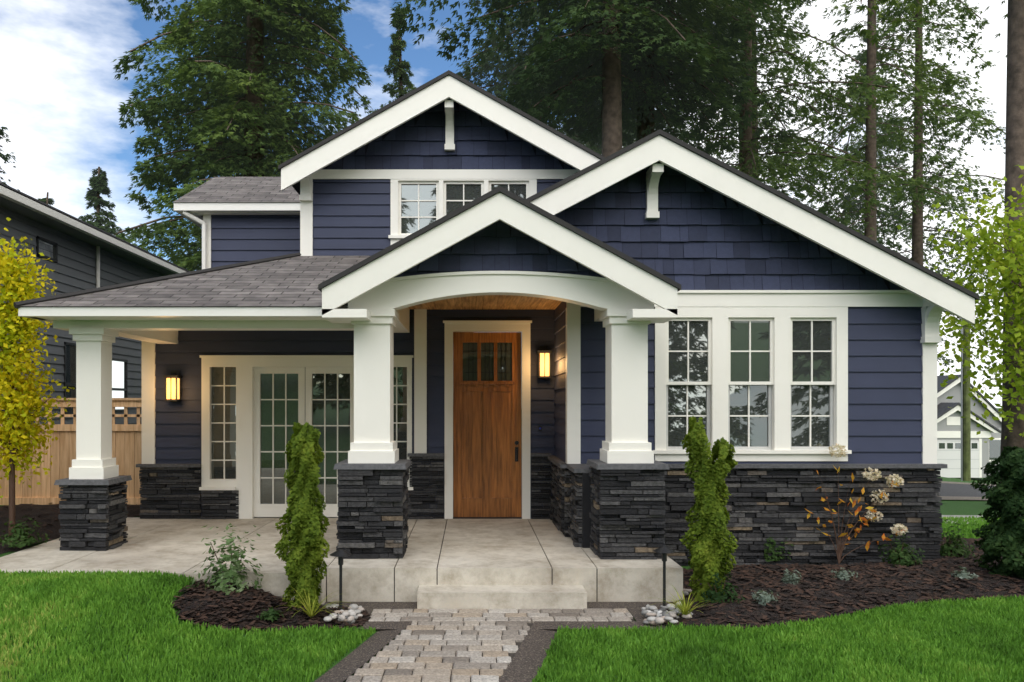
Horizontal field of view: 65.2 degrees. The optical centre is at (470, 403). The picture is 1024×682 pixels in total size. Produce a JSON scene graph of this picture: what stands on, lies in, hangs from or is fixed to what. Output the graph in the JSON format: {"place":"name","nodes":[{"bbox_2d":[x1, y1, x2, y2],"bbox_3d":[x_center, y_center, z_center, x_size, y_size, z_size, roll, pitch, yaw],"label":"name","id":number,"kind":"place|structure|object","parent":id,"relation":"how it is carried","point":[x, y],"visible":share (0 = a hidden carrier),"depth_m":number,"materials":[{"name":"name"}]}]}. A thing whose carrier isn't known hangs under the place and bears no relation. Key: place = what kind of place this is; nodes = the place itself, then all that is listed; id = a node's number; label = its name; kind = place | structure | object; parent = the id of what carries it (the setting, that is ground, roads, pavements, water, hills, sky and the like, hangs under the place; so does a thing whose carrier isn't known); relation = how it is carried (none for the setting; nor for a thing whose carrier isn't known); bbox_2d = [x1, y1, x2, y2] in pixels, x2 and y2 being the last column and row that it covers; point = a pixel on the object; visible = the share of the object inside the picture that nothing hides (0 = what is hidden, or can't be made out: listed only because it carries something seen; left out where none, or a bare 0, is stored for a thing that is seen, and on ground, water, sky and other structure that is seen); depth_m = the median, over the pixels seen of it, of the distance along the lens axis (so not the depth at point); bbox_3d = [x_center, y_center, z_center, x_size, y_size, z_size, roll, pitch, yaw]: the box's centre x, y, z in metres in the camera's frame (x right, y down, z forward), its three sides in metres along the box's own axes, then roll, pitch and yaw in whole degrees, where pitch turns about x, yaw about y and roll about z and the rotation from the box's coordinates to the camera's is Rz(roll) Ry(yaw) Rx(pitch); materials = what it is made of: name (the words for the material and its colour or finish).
{"place":"outdoors","nodes":[
{"label":"outdoors","id":0,"kind":"place"},
{"bbox_2d":[314,601,674,681],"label":"paver path","id":1,"kind":"structure","parent":0,"point":[471,645],"depth_m":6.08,"materials":[{"name":"stone pavers"},{"name":"grey stone"}]},
{"bbox_2d":[0,0,1007,407],"label":"sky","id":2,"kind":"structure","parent":0,"point":[61,96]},
{"bbox_2d":[0,408,1023,681],"bbox_3d":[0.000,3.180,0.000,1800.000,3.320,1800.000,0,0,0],"label":"ground","id":3,"kind":"structure","parent":0,"point":[962,506],"depth_m":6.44,"materials":[{"name":"green plant"}]},
{"bbox_2d":[0,126,19,190],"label":"fir","id":4,"kind":"object","parent":3,"relation":"on","point":[6,157],"visible":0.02,"depth_m":26.35,"materials":[{"name":"green plant"}]},
{"bbox_2d":[38,192,54,204],"bbox_3d":[-18.777,-3.480,35.016,4.524,11.605,5.169,0,0,24],"label":"fir","id":5,"kind":"object","parent":3,"relation":"on","point":[49,201],"visible":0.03,"depth_m":35.07,"materials":[{"name":"green plant"}]},
{"bbox_2d":[0,503,139,553],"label":"mulch bed","id":6,"kind":"object","parent":3,"relation":"on","point":[46,516],"visible":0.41,"depth_m":10.22,"materials":[{"name":"brown wood"}]},
{"bbox_2d":[0,516,49,547],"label":"bed plant","id":7,"kind":"object","parent":6,"relation":"on","point":[15,535],"visible":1,"depth_m":8.22,"materials":[{"name":"green plant"}]},
{"bbox_2d":[0,217,74,541],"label":"yellow tree","id":8,"kind":"object","parent":6,"relation":"on","point":[14,402],"visible":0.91,"depth_m":8.64,"materials":[{"name":"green plant"}]},
{"bbox_2d":[0,398,141,504],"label":"cedar fence","id":9,"kind":"object","parent":3,"relation":"on","point":[126,445],"visible":0.21,"depth_m":12.00,"materials":[{"name":"brown wood"}]},
{"bbox_2d":[0,182,189,423],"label":"neighbour house","id":10,"kind":"structure","parent":3,"relation":"on","point":[81,254],"depth_m":14.35,"materials":[{"name":"wood"}]},
{"bbox_2d":[78,167,122,235],"bbox_3d":[-14.628,-3.579,31.910,4.140,11.804,4.431,0,0,0],"label":"fir","id":11,"kind":"object","parent":3,"relation":"on","point":[98,184],"visible":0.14,"depth_m":31.78,"materials":[{"name":"green plant"}]},
{"bbox_2d":[172,142,219,260],"bbox_3d":[-11.313,-5.929,35.790,5.497,16.503,6.096,0,0,0],"label":"tree","id":12,"kind":"object","parent":3,"relation":"on","point":[195,226],"depth_m":35.35,"materials":[{"name":"green plant"}]},
{"bbox_2d":[112,0,377,270],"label":"tree","id":13,"kind":"object","parent":3,"relation":"on","point":[247,117],"visible":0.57,"depth_m":27.79,"materials":[{"name":"green plant"}]},
{"bbox_2d":[170,581,370,632],"bbox_3d":[-1.652,1.680,6.930,1.646,0.278,1.684,0,0,0],"label":"mulch bed","id":14,"kind":"object","parent":3,"relation":"on","point":[241,610],"visible":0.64,"depth_m":6.52,"materials":[{"name":"brown wood"}]},
{"bbox_2d":[192,523,262,594],"bbox_3d":[-2.102,1.343,6.993,0.549,0.609,0.559,0,0,35],"label":"variegated shrub","id":15,"kind":"object","parent":14,"relation":"on","point":[223,574],"visible":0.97,"depth_m":6.91,"materials":[{"name":"green plant"}]},
{"bbox_2d":[255,607,283,621],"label":"bed plant","id":16,"kind":"object","parent":14,"relation":"on","point":[271,614],"visible":1,"depth_m":6.46,"materials":[{"name":"green plant"}]},
{"bbox_2d":[275,422,329,610],"bbox_3d":[-1.444,0.971,6.861,0.492,1.638,0.498,0,0,0],"label":"arborvitae","id":17,"kind":"object","parent":14,"relation":"on","point":[305,546],"visible":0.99,"depth_m":6.75,"materials":[{"name":"green plant"}]},
{"bbox_2d":[281,587,351,617],"bbox_3d":[-1.260,1.639,6.600,0.708,0.262,0.537,0,0,-18],"label":"sedge","id":18,"kind":"object","parent":14,"relation":"on","point":[309,612],"visible":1,"depth_m":6.62,"materials":[{"name":"green plant"}]},
{"bbox_2d":[330,549,351,609],"bbox_3d":[-1.101,1.532,6.750,0.185,0.615,0.190,0,0,0],"label":"path light","id":19,"kind":"object","parent":14,"relation":"on","point":[340,554],"visible":0.95,"depth_m":6.74,"materials":[{"name":"black metal"}]},
{"bbox_2d":[0,517,682,610],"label":"porch slab","id":20,"kind":"structure","parent":3,"relation":"on","point":[517,564],"depth_m":7.45,"materials":[{"name":"concrete"}]},
{"bbox_2d":[380,10,415,107],"bbox_3d":[-3.276,-8.280,38.113,4.066,21.203,4.374,0,0,0],"label":"tree","id":21,"kind":"object","parent":3,"relation":"on","point":[398,68],"visible":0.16,"depth_m":37.80,"materials":[{"name":"green plant"}]},
{"bbox_2d":[13,70,978,561],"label":"house","id":22,"kind":"structure","parent":3,"relation":"on","point":[783,328],"depth_m":8.99,"materials":[{"name":"blue wood"}]},
{"bbox_2d":[163,370,181,401],"bbox_3d":[-3.860,-0.229,10.348,0.180,0.410,0.185,0,0,0],"label":"porch lantern","id":23,"kind":"object","parent":22,"relation":"attached to","point":[173,387],"visible":1,"depth_m":10.28,"materials":[{"name":"yellow glass"}]},
{"bbox_2d":[23,177,369,306],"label":"porch roof shingles","id":24,"kind":"object","parent":22,"relation":"attached to","point":[295,281],"visible":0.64,"depth_m":8.87,"materials":[{"name":"grey"}]},
{"bbox_2d":[199,355,413,518],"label":"french doors","id":25,"kind":"structure","parent":22,"relation":"attached to","point":[254,408],"depth_m":10.47,"materials":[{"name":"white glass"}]},
{"bbox_2d":[388,179,536,244],"bbox_3d":[-0.096,-2.498,10.467,1.956,0.862,0.185,0,0,0],"label":"window","id":26,"kind":"structure","parent":22,"relation":"attached to","point":[417,204],"depth_m":10.47,"materials":[{"name":"white glass"}]},
{"bbox_2d":[408,295,561,308],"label":"porch ceiling","id":27,"kind":"structure","parent":22,"relation":"attached to","point":[497,302],"depth_m":9.81,"materials":[{"name":"brown wood"}]},
{"bbox_2d":[443,320,541,518],"bbox_3d":[0.278,0.209,10.463,1.287,2.582,0.145,0,0,0],"label":"front door","id":28,"kind":"structure","parent":22,"relation":"attached to","point":[487,419],"depth_m":10.48,"materials":[{"name":"brown wood"}]},
{"bbox_2d":[537,346,551,378],"bbox_3d":[0.948,-0.538,10.348,0.180,0.430,0.185,0,0,0],"label":"wall lantern","id":29,"kind":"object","parent":22,"relation":"attached to","point":[544,361],"depth_m":10.28,"materials":[{"name":"yellow glass"}]},
{"bbox_2d":[54,453,946,565],"bbox_3d":[0.481,1.274,9.072,9.648,1.384,2.815,0,0,0],"label":"stonework","id":30,"kind":"object","parent":3,"relation":"on","point":[599,508],"visible":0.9,"depth_m":8.92,"materials":[{"name":"stone"}]},
{"bbox_2d":[69,309,653,478],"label":"porch columns","id":31,"kind":"structure","parent":30,"relation":"on","point":[626,441],"depth_m":7.84,"materials":[{"name":"white wood"}]},
{"bbox_2d":[322,589,692,624],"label":"river rocks","id":32,"kind":"object","parent":3,"relation":"on","point":[348,616],"visible":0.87,"depth_m":6.65,"materials":[{"name":"white stone"}]},
{"bbox_2d":[455,0,633,154],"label":"tree","id":33,"kind":"object","parent":3,"relation":"on","point":[501,66],"visible":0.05,"depth_m":35.00,"materials":[{"name":"green plant"}]},
{"bbox_2d":[389,0,773,157],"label":"fir","id":34,"kind":"object","parent":3,"relation":"on","point":[612,68],"visible":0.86,"depth_m":21.97,"materials":[{"name":"green plant"}]},
{"bbox_2d":[562,4,690,152],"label":"tree","id":35,"kind":"object","parent":3,"relation":"on","point":[599,146],"visible":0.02,"depth_m":40.55,"materials":[{"name":"green plant"}]},
{"bbox_2d":[488,0,815,155],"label":"fir","id":36,"kind":"object","parent":3,"relation":"on","point":[579,129],"visible":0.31,"depth_m":23.75,"materials":[{"name":"green plant"}]},
{"bbox_2d":[681,0,854,227],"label":"fir","id":37,"kind":"object","parent":3,"relation":"on","point":[777,125],"visible":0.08,"depth_m":37.18,"materials":[{"name":"green plant"}]},
{"bbox_2d":[657,0,903,222],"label":"fir","id":38,"kind":"object","parent":3,"relation":"on","point":[747,154],"visible":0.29,"depth_m":26.05,"materials":[{"name":"green plant"}]},
{"bbox_2d":[655,537,1023,628],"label":"mulch bed","id":39,"kind":"object","parent":3,"relation":"on","point":[818,591],"visible":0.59,"depth_m":7.56,"materials":[{"name":"brown wood"}]},
{"bbox_2d":[654,545,674,605],"bbox_3d":[1.670,1.532,6.900,0.185,0.615,0.190,0,0,0],"label":"path light","id":40,"kind":"object","parent":39,"relation":"on","point":[664,550],"visible":0.94,"depth_m":6.89,"materials":[{"name":"black metal"}]},
{"bbox_2d":[652,589,710,616],"bbox_3d":[1.731,1.635,6.684,0.651,0.271,0.572,0,0,-33],"label":"sedge","id":41,"kind":"object","parent":39,"relation":"on","point":[683,608],"visible":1,"depth_m":6.67,"materials":[{"name":"green plant"}]},
{"bbox_2d":[679,416,737,602],"bbox_3d":[2.147,0.949,7.214,0.542,1.685,0.499,0,0,0],"label":"arborvitae","id":42,"kind":"object","parent":39,"relation":"on","point":[710,530],"visible":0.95,"depth_m":7.11,"materials":[{"name":"green plant"}]},
{"bbox_2d":[701,572,744,603],"bbox_3d":[2.205,1.623,7.042,0.362,0.304,0.389,0,0,9],"label":"bed plant","id":43,"kind":"object","parent":39,"relation":"on","point":[716,594],"visible":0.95,"depth_m":6.98,"materials":[{"name":"green plant"}]},
{"bbox_2d":[751,589,778,604],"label":"bed plant","id":44,"kind":"object","parent":39,"relation":"on","point":[766,598],"visible":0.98,"depth_m":7.00,"materials":[{"name":"green plant"}]},
{"bbox_2d":[764,537,793,561],"bbox_3d":[3.392,1.588,9.007,0.363,0.370,0.370,0,0,-21],"label":"bed plant","id":45,"kind":"object","parent":39,"relation":"on","point":[774,556],"visible":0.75,"depth_m":8.89,"materials":[{"name":"green plant"}]},
{"bbox_2d":[781,569,801,584],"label":"bed plant","id":46,"kind":"object","parent":39,"relation":"on","point":[790,579],"visible":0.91,"depth_m":7.72,"materials":[{"name":"green plant"}]},
{"bbox_2d":[831,567,857,580],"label":"bed plant","id":47,"kind":"object","parent":39,"relation":"on","point":[840,574],"visible":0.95,"depth_m":7.86,"materials":[{"name":"green plant"}]},
{"bbox_2d":[806,443,907,563],"bbox_3d":[4.230,1.104,8.813,1.079,1.339,0.454,0,0,0],"label":"hydrangea","id":48,"kind":"object","parent":39,"relation":"on","point":[840,549],"depth_m":8.81,"materials":[{"name":"beige plant"}]},
{"bbox_2d":[878,532,924,566],"bbox_3d":[4.669,1.577,8.649,0.399,0.394,0.380,0,0,0],"label":"bed plant","id":49,"kind":"object","parent":39,"relation":"on","point":[902,556],"visible":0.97,"depth_m":8.60,"materials":[{"name":"green plant"}]},
{"bbox_2d":[938,519,974,557],"bbox_3d":[5.489,1.547,9.104,0.369,0.453,0.362,0,0,8],"label":"bed plant","id":50,"kind":"object","parent":39,"relation":"on","point":[948,548],"visible":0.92,"depth_m":9.04,"materials":[{"name":"green plant"}]},
{"bbox_2d":[951,566,977,578],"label":"bed plant","id":51,"kind":"object","parent":39,"relation":"on","point":[962,574],"visible":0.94,"depth_m":7.92,"materials":[{"name":"green plant"}]},
{"bbox_2d":[970,446,1023,578],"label":"bush","id":52,"kind":"object","parent":39,"relation":"on","point":[1006,529],"visible":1,"depth_m":8.00,"materials":[{"name":"green plant"}]},
{"bbox_2d":[752,0,988,251],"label":"fir","id":53,"kind":"object","parent":3,"relation":"on","point":[869,224],"visible":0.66,"depth_m":29.89,"materials":[{"name":"green plant"}]},
{"bbox_2d":[825,31,954,366],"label":"fir","id":54,"kind":"object","parent":3,"relation":"on","point":[857,201],"visible":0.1,"depth_m":43.65,"materials":[{"name":"green plant"}]},
{"bbox_2d":[829,0,1023,495],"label":"fir","id":55,"kind":"object","parent":3,"relation":"on","point":[1014,143],"visible":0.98,"depth_m":15.90,"materials":[{"name":"green plant"}]},
{"bbox_2d":[848,0,1005,331],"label":"fir","id":56,"kind":"object","parent":3,"relation":"on","point":[918,249],"visible":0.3,"depth_m":33.85,"materials":[{"name":"green plant"}]},
{"bbox_2d":[961,288,970,481],"bbox_3d":[16.115,-0.230,26.000,0.356,7.100,0.240,0,0,0],"label":"trunk","id":57,"kind":"object","parent":3,"relation":"on","point":[965,437],"visible":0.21,"depth_m":25.93,"materials":[{"name":"brown plant"}]},
{"bbox_2d":[937,374,1001,477],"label":"neighbour house","id":58,"kind":"structure","parent":3,"relation":"on","point":[983,453],"depth_m":47.20,"materials":[{"name":"grey"}]},
{"bbox_2d":[939,515,1023,538],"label":"lawn grass","id":59,"kind":"structure","parent":3,"relation":"on","point":[974,522],"depth_m":13.00,"materials":[{"name":"green plant"}]},
{"bbox_2d":[897,165,1023,442],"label":"tree","id":60,"kind":"object","parent":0,"point":[996,265],"visible":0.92,"depth_m":14.16,"materials":[{"name":"green plant"}]},
{"bbox_2d":[937,481,995,523],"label":"street","id":61,"kind":"structure","parent":0,"point":[958,491],"depth_m":18.53,"materials":[{"name":"grey asphalt"}]}
]}

